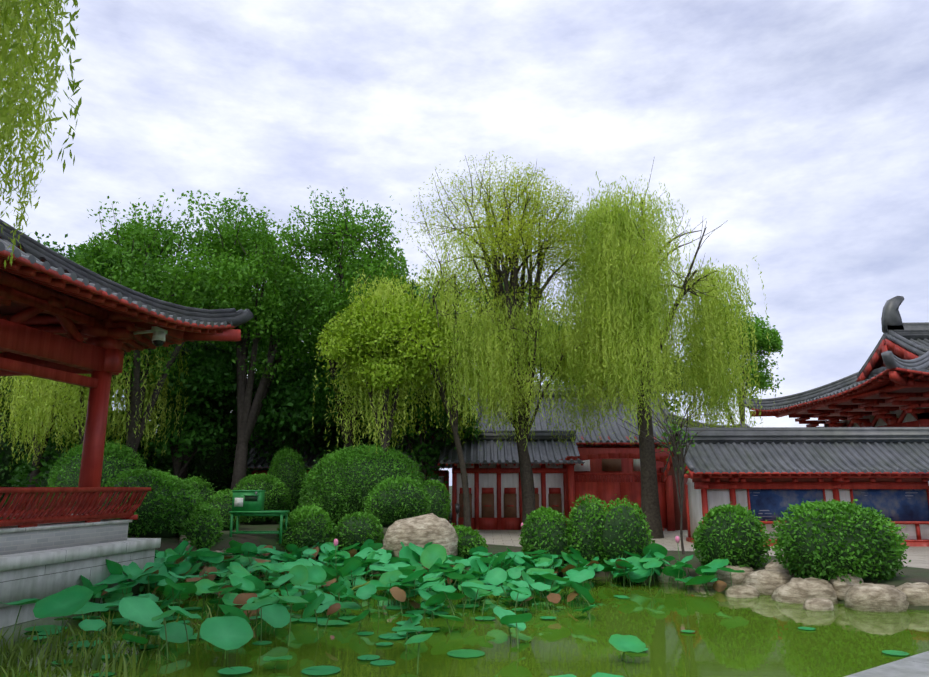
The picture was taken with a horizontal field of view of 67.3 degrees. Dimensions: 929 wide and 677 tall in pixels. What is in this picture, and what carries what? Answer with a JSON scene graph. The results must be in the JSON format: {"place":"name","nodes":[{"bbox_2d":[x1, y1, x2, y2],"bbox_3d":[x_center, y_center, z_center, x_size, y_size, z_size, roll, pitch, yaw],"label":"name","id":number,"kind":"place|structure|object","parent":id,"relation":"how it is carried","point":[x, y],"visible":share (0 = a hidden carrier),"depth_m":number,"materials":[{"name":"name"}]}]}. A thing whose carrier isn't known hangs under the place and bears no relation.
{"place":"outdoors","nodes":[
{"label":"outdoors","id":0,"kind":"place"},
{"bbox_2d":[0,566,928,676],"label":"pond water","id":1,"kind":"structure","parent":0,"point":[762,636],"depth_m":8.58,"materials":[{"name":"green liquid"}]},
{"bbox_2d":[0,603,260,676],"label":"reeds","id":2,"kind":"object","parent":1,"relation":"in","point":[28,648],"depth_m":7.54,"materials":[{"name":"green plant"}]},
{"bbox_2d":[210,549,234,563],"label":"rock","id":3,"kind":"object","parent":1,"relation":"on","point":[222,551],"visible":0.19,"depth_m":15.30,"materials":[{"name":"stone"}]},
{"bbox_2d":[0,523,908,676],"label":"lotus plants","id":4,"kind":"object","parent":1,"relation":"in","point":[429,569],"visible":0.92,"depth_m":11.00,"materials":[{"name":"green plant"}]},
{"bbox_2d":[725,584,759,597],"bbox_3d":[4.782,4.428,12.016,0.556,0.371,0.383,0,-12,2],"label":"rock","id":5,"kind":"object","parent":1,"relation":"in","point":[740,591],"visible":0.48,"depth_m":11.92,"materials":[{"name":"stone"}]},
{"bbox_2d":[803,598,833,610],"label":"rock","id":6,"kind":"object","parent":1,"relation":"in","point":[817,604],"visible":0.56,"depth_m":10.67,"materials":[{"name":"stone"}]},
{"bbox_2d":[0,0,928,485],"label":"sky","id":7,"kind":"structure","parent":0,"point":[802,126],"materials":[{"name":"white"}]},
{"bbox_2d":[1,486,928,609],"bbox_3d":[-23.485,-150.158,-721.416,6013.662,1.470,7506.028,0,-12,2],"label":"ground","id":8,"kind":"structure","parent":0,"point":[913,574],"depth_m":15.45,"materials":[{"name":"soil"}]},
{"bbox_2d":[0,395,50,510],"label":"hedge","id":9,"kind":"object","parent":8,"relation":"on","point":[6,460],"visible":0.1,"depth_m":31.36,"materials":[{"name":"green plant"}]},
{"bbox_2d":[0,0,82,267],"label":"willow tree","id":10,"kind":"object","parent":8,"relation":"on","point":[16,57],"visible":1,"depth_m":6.71,"materials":[{"name":"green plant"}]},
{"bbox_2d":[0,383,118,416],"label":"tree","id":11,"kind":"object","parent":8,"relation":"on","point":[18,395],"visible":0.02,"depth_m":32.42,"materials":[{"name":"green plant"}]},
{"bbox_2d":[29,405,119,447],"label":"tree","id":12,"kind":"object","parent":8,"relation":"on","point":[72,424],"visible":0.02,"depth_m":32.62,"materials":[{"name":"green plant"}]},
{"bbox_2d":[5,418,173,517],"bbox_3d":[-14.971,5.663,28.520,7.070,5.357,5.224,0,-12,2],"label":"hedge","id":13,"kind":"object","parent":8,"relation":"on","point":[50,452],"visible":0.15,"depth_m":27.60,"materials":[{"name":"green plant"}]},
{"bbox_2d":[0,229,181,510],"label":"tree","id":14,"kind":"object","parent":8,"relation":"on","point":[36,472],"depth_m":26.93,"materials":[{"name":"green plant"}]},
{"bbox_2d":[0,345,188,468],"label":"willow tree","id":15,"kind":"object","parent":8,"relation":"on","point":[40,402],"visible":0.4,"depth_m":23.34,"materials":[{"name":"green plant"}]},
{"bbox_2d":[47,437,145,510],"bbox_3d":[-11.821,4.714,22.344,2.877,3.073,3.019,0,-12,2],"label":"shrub","id":16,"kind":"object","parent":8,"relation":"on","point":[116,459],"visible":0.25,"depth_m":21.87,"materials":[{"name":"green plant"}]},
{"bbox_2d":[0,219,253,627],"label":"pavilion","id":17,"kind":"structure","parent":8,"relation":"on","point":[63,319],"depth_m":11.39,"materials":[{"name":"red wood"}]},
{"bbox_2d":[99,463,205,537],"bbox_3d":[-7.106,3.692,15.654,1.939,1.768,2.444,-9,-15,37],"label":"shrub","id":18,"kind":"object","parent":8,"relation":"on","point":[170,502],"visible":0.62,"depth_m":15.22,"materials":[{"name":"green plant"}]},
{"bbox_2d":[56,195,253,467],"bbox_3d":[-11.398,0.766,24.792,7.661,11.442,7.713,0,-12,2],"label":"tree","id":19,"kind":"object","parent":8,"relation":"on","point":[111,257],"visible":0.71,"depth_m":23.55,"materials":[{"name":"green plant"}]},
{"bbox_2d":[63,246,273,369],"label":"tree","id":20,"kind":"object","parent":8,"relation":"on","point":[162,271],"depth_m":39.12,"materials":[{"name":"green plant"}]},
{"bbox_2d":[55,297,300,479],"bbox_3d":[-12.882,2.691,31.770,11.281,10.535,9.628,0,-12,2],"label":"tree","id":21,"kind":"object","parent":8,"relation":"on","point":[190,347],"visible":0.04,"depth_m":29.48,"materials":[{"name":"green plant"}]},
{"bbox_2d":[179,535,196,550],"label":"rock","id":22,"kind":"object","parent":8,"relation":"on","point":[181,540],"visible":0.08,"depth_m":15.17,"materials":[{"name":"stone"}]},
{"bbox_2d":[110,346,266,477],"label":"tree","id":23,"kind":"object","parent":8,"relation":"on","point":[211,393],"visible":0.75,"depth_m":26.52,"materials":[{"name":"green plant"}]},
{"bbox_2d":[165,413,236,494],"bbox_3d":[-12.414,5.771,33.307,6.081,5.773,5.648,0,-12,2],"label":"hedge","id":24,"kind":"object","parent":8,"relation":"on","point":[216,466],"visible":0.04,"depth_m":31.44,"materials":[{"name":"green plant"}]},
{"bbox_2d":[184,474,217,501],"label":"shrub","id":25,"kind":"object","parent":8,"relation":"on","point":[200,485],"visible":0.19,"depth_m":22.91,"materials":[{"name":"green plant"}]},
{"bbox_2d":[179,502,224,549],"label":"shrub","id":26,"kind":"object","parent":8,"relation":"on","point":[202,528],"visible":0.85,"depth_m":15.32,"materials":[{"name":"green plant"}]},
{"bbox_2d":[205,488,243,530],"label":"shrub","id":27,"kind":"object","parent":8,"relation":"on","point":[223,499],"visible":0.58,"depth_m":20.56,"materials":[{"name":"green plant"}]},
{"bbox_2d":[127,188,339,522],"bbox_3d":[-8.995,0.622,26.144,8.632,12.332,8.149,0,-12,2],"label":"tree","id":28,"kind":"object","parent":8,"relation":"on","point":[252,270],"visible":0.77,"depth_m":25.65,"materials":[{"name":"green plant"}]},
{"bbox_2d":[229,490,289,543],"bbox_3d":[-4.754,4.125,16.195,1.250,1.195,0.500,0,-12,2],"label":"bench","id":29,"kind":"object","parent":8,"relation":"on","point":[247,502],"visible":0.94,"depth_m":16.06,"materials":[{"name":"paint"}]},
{"bbox_2d":[232,472,292,524],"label":"shrub","id":30,"kind":"object","parent":8,"relation":"on","point":[276,498],"visible":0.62,"depth_m":23.71,"materials":[{"name":"green plant"}]},
{"bbox_2d":[226,397,326,486],"bbox_3d":[-8.318,6.019,33.899,7.603,7.821,6.225,0,-12,2],"label":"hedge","id":31,"kind":"object","parent":8,"relation":"on","point":[248,472],"depth_m":31.94,"materials":[{"name":"green plant"}]},
{"bbox_2d":[267,446,307,521],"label":"shrub","id":32,"kind":"object","parent":8,"relation":"on","point":[286,464],"visible":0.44,"depth_m":25.75,"materials":[{"name":"green plant"}]},
{"bbox_2d":[224,354,370,470],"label":"tree","id":33,"kind":"object","parent":8,"relation":"on","point":[286,411],"visible":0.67,"depth_m":27.31,"materials":[{"name":"green plant"}]},
{"bbox_2d":[276,503,335,552],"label":"shrub","id":34,"kind":"object","parent":8,"relation":"on","point":[309,525],"visible":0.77,"depth_m":16.31,"materials":[{"name":"green plant"}]},
{"bbox_2d":[253,185,413,449],"bbox_3d":[-5.369,0.471,28.242,6.569,13.491,7.704,0,-12,2],"label":"tree","id":35,"kind":"object","parent":8,"relation":"on","point":[347,237],"visible":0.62,"depth_m":27.91,"materials":[{"name":"green plant"}]},
{"bbox_2d":[247,252,446,370],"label":"tree","id":36,"kind":"object","parent":8,"relation":"on","point":[410,287],"depth_m":42.05,"materials":[{"name":"green plant"}]},
{"bbox_2d":[331,511,383,552],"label":"shrub","id":37,"kind":"object","parent":8,"relation":"on","point":[361,528],"visible":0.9,"depth_m":16.63,"materials":[{"name":"green plant"}]},
{"bbox_2d":[293,440,425,526],"bbox_3d":[-3.442,4.887,23.180,4.546,3.010,4.041,0,-12,2],"label":"bush","id":38,"kind":"object","parent":8,"relation":"on","point":[340,483],"visible":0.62,"depth_m":22.02,"materials":[{"name":"green plant"}]},
{"bbox_2d":[309,426,431,469],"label":"hedge","id":39,"kind":"object","parent":8,"relation":"on","point":[363,439],"visible":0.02,"depth_m":30.57,"materials":[{"name":"green plant"}]},
{"bbox_2d":[315,267,467,526],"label":"yellow tree","id":40,"kind":"object","parent":8,"relation":"on","point":[371,337],"visible":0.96,"depth_m":22.86,"materials":[{"name":"green plant"}]},
{"bbox_2d":[364,473,433,527],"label":"shrub","id":41,"kind":"object","parent":8,"relation":"on","point":[390,501],"visible":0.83,"depth_m":19.96,"materials":[{"name":"green plant"}]},
{"bbox_2d":[383,513,458,560],"bbox_3d":[-0.985,4.691,15.366,1.774,1.646,1.406,0,-12,2],"label":"rock","id":42,"kind":"object","parent":8,"relation":"on","point":[421,531],"visible":0.35,"depth_m":14.93,"materials":[{"name":"stone"}]},
{"bbox_2d":[364,373,482,482],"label":"tree","id":43,"kind":"object","parent":8,"relation":"on","point":[426,454],"visible":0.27,"depth_m":28.49,"materials":[{"name":"green plant"}]},
{"bbox_2d":[311,222,536,526],"bbox_3d":[-1.343,1.504,24.105,7.850,10.528,5.437,0,-12,2],"label":"willow tree","id":44,"kind":"object","parent":8,"relation":"on","point":[437,384],"visible":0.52,"depth_m":23.58,"materials":[{"name":"green plant"}]},
{"bbox_2d":[417,477,450,519],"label":"shrub","id":45,"kind":"object","parent":8,"relation":"on","point":[441,502],"visible":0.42,"depth_m":22.25,"materials":[{"name":"green plant"}]},
{"bbox_2d":[451,523,488,558],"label":"shrub","id":46,"kind":"object","parent":8,"relation":"on","point":[469,538],"visible":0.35,"depth_m":15.31,"materials":[{"name":"green plant"}]},
{"bbox_2d":[389,150,601,533],"bbox_3d":[1.435,-0.053,26.326,8.229,14.525,6.921,0,-12,2],"label":"willow tree","id":47,"kind":"object","parent":8,"relation":"on","point":[520,237],"visible":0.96,"depth_m":25.80,"materials":[{"name":"green plant"}]},
{"bbox_2d":[247,380,749,530],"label":"building","id":48,"kind":"structure","parent":8,"relation":"on","point":[606,468],"depth_m":28.05,"materials":[{"name":"red wood"}]},
{"bbox_2d":[417,271,583,404],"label":"tree","id":49,"kind":"object","parent":8,"relation":"on","point":[492,316],"depth_m":45.66,"materials":[{"name":"green plant"}]},
{"bbox_2d":[409,277,630,509],"bbox_3d":[1.677,2.263,25.612,8.968,9.692,7.454,0,-12,2],"label":"willow tree","id":50,"kind":"object","parent":8,"relation":"on","point":[545,343],"visible":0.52,"depth_m":24.46,"materials":[{"name":"green plant"}]},
{"bbox_2d":[518,506,570,567],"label":"shrub","id":51,"kind":"object","parent":8,"relation":"on","point":[544,528],"visible":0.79,"depth_m":15.09,"materials":[{"name":"green plant"}]},
{"bbox_2d":[566,493,609,563],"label":"shrub","id":52,"kind":"object","parent":8,"relation":"on","point":[585,516],"visible":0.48,"depth_m":14.82,"materials":[{"name":"green plant"}]},
{"bbox_2d":[537,337,697,411],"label":"tree","id":53,"kind":"object","parent":8,"relation":"on","point":[666,404],"depth_m":46.69,"materials":[{"name":"green plant"}]},
{"bbox_2d":[594,494,661,566],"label":"shrub","id":54,"kind":"object","parent":8,"relation":"on","point":[624,527],"visible":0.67,"depth_m":14.48,"materials":[{"name":"green plant"}]},
{"bbox_2d":[540,160,774,538],"bbox_3d":[6.631,0.441,25.196,7.762,13.033,7.407,0,-12,2],"label":"willow tree","id":55,"kind":"object","parent":8,"relation":"on","point":[621,289],"visible":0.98,"depth_m":24.07,"materials":[{"name":"green plant"}]},
{"bbox_2d":[618,389,716,553],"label":"tree sapling","id":56,"kind":"object","parent":8,"relation":"on","point":[678,452],"visible":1,"depth_m":16.68,"materials":[{"name":"green plant"}]},
{"bbox_2d":[658,571,686,582],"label":"rock","id":57,"kind":"object","parent":8,"relation":"on","point":[666,579],"visible":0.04,"depth_m":13.66,"materials":[{"name":"stone"}]},
{"bbox_2d":[699,575,712,585],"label":"rock","id":58,"kind":"object","parent":8,"relation":"on","point":[709,583],"visible":0.06,"depth_m":13.20,"materials":[{"name":"stone"}]},
{"bbox_2d":[691,501,774,569],"bbox_3d":[5.254,3.945,13.756,1.607,1.453,1.518,0,-12,2],"label":"shrub","id":59,"kind":"object","parent":8,"relation":"on","point":[735,535],"visible":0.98,"depth_m":13.34,"materials":[{"name":"green plant"}]},
{"bbox_2d":[682,297,784,423],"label":"tree","id":60,"kind":"object","parent":8,"relation":"on","point":[764,343],"visible":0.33,"depth_m":39.05,"materials":[{"name":"green plant"}]},
{"bbox_2d":[713,565,753,587],"bbox_3d":[5.124,4.573,13.296,0.945,0.508,0.715,0,-12,2],"label":"rock","id":61,"kind":"object","parent":8,"relation":"on","point":[725,577],"visible":0.29,"depth_m":13.00,"materials":[{"name":"stone"}]},
{"bbox_2d":[741,569,796,595],"bbox_3d":[5.477,4.460,12.500,0.914,0.664,0.884,0,-12,2],"label":"rock","id":62,"kind":"object","parent":8,"relation":"on","point":[766,581],"visible":0.46,"depth_m":12.21,"materials":[{"name":"stone"}]},
{"bbox_2d":[765,560,800,574],"bbox_3d":[5.833,4.224,12.744,0.648,0.370,0.503,0,-12,2],"label":"rock","id":63,"kind":"object","parent":8,"relation":"on","point":[774,565],"visible":0.12,"depth_m":12.65,"materials":[{"name":"stone"}]},
{"bbox_2d":[663,427,928,546],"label":"gallery building","id":64,"kind":"structure","parent":8,"relation":"on","point":[765,473],"depth_m":20.58,"materials":[{"name":"grey tile"}]},
{"bbox_2d":[771,577,837,603],"bbox_3d":[5.632,4.338,11.620,1.001,0.723,0.846,0,-12,2],"label":"rock","id":65,"kind":"object","parent":8,"relation":"on","point":[798,590],"visible":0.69,"depth_m":11.34,"materials":[{"name":"stone"}]},
{"bbox_2d":[743,296,928,426],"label":"great hall","id":66,"kind":"structure","parent":8,"relation":"on","point":[887,385],"depth_m":29.82,"materials":[{"name":"grey tile"}]},
{"bbox_2d":[766,499,910,583],"bbox_3d":[6.444,3.549,12.168,2.242,1.486,2.038,0,-12,2],"label":"bush","id":67,"kind":"object","parent":8,"relation":"on","point":[828,540],"visible":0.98,"depth_m":11.58,"materials":[{"name":"green plant"}]},
{"bbox_2d":[829,574,863,599],"bbox_3d":[6.277,4.129,11.503,0.606,0.561,0.452,0,-12,2],"label":"rock","id":68,"kind":"object","parent":8,"relation":"on","point":[841,588],"visible":0.29,"depth_m":11.35,"materials":[{"name":"stone"}]},
{"bbox_2d":[844,583,908,611],"bbox_3d":[6.392,4.108,10.839,0.921,0.570,0.714,0,-12,2],"label":"rock","id":69,"kind":"object","parent":8,"relation":"on","point":[870,597],"visible":0.69,"depth_m":10.59,"materials":[{"name":"stone"}]},
{"bbox_2d":[844,651,928,676],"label":"stone coping","id":70,"kind":"object","parent":8,"relation":"on","point":[916,665],"depth_m":5.56,"materials":[{"name":"stone"}]},
{"bbox_2d":[896,582,928,605],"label":"rock","id":71,"kind":"object","parent":8,"relation":"on","point":[917,593],"visible":0.6,"depth_m":10.79,"materials":[{"name":"stone"}]},
{"bbox_2d":[477,528,928,568],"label":"pavement","id":72,"kind":"structure","parent":0,"point":[918,557],"depth_m":21.06,"materials":[{"name":"stone"}]},
{"bbox_2d":[455,503,459,524],"bbox_3d":[-0.205,5.432,20.267,0.166,1.260,0.166,-5,-13,24],"label":"garden lamp post","id":73,"kind":"object","parent":72,"relation":"on","point":[457,508],"visible":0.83,"depth_m":20.31,"materials":[{"name":"black metal"}]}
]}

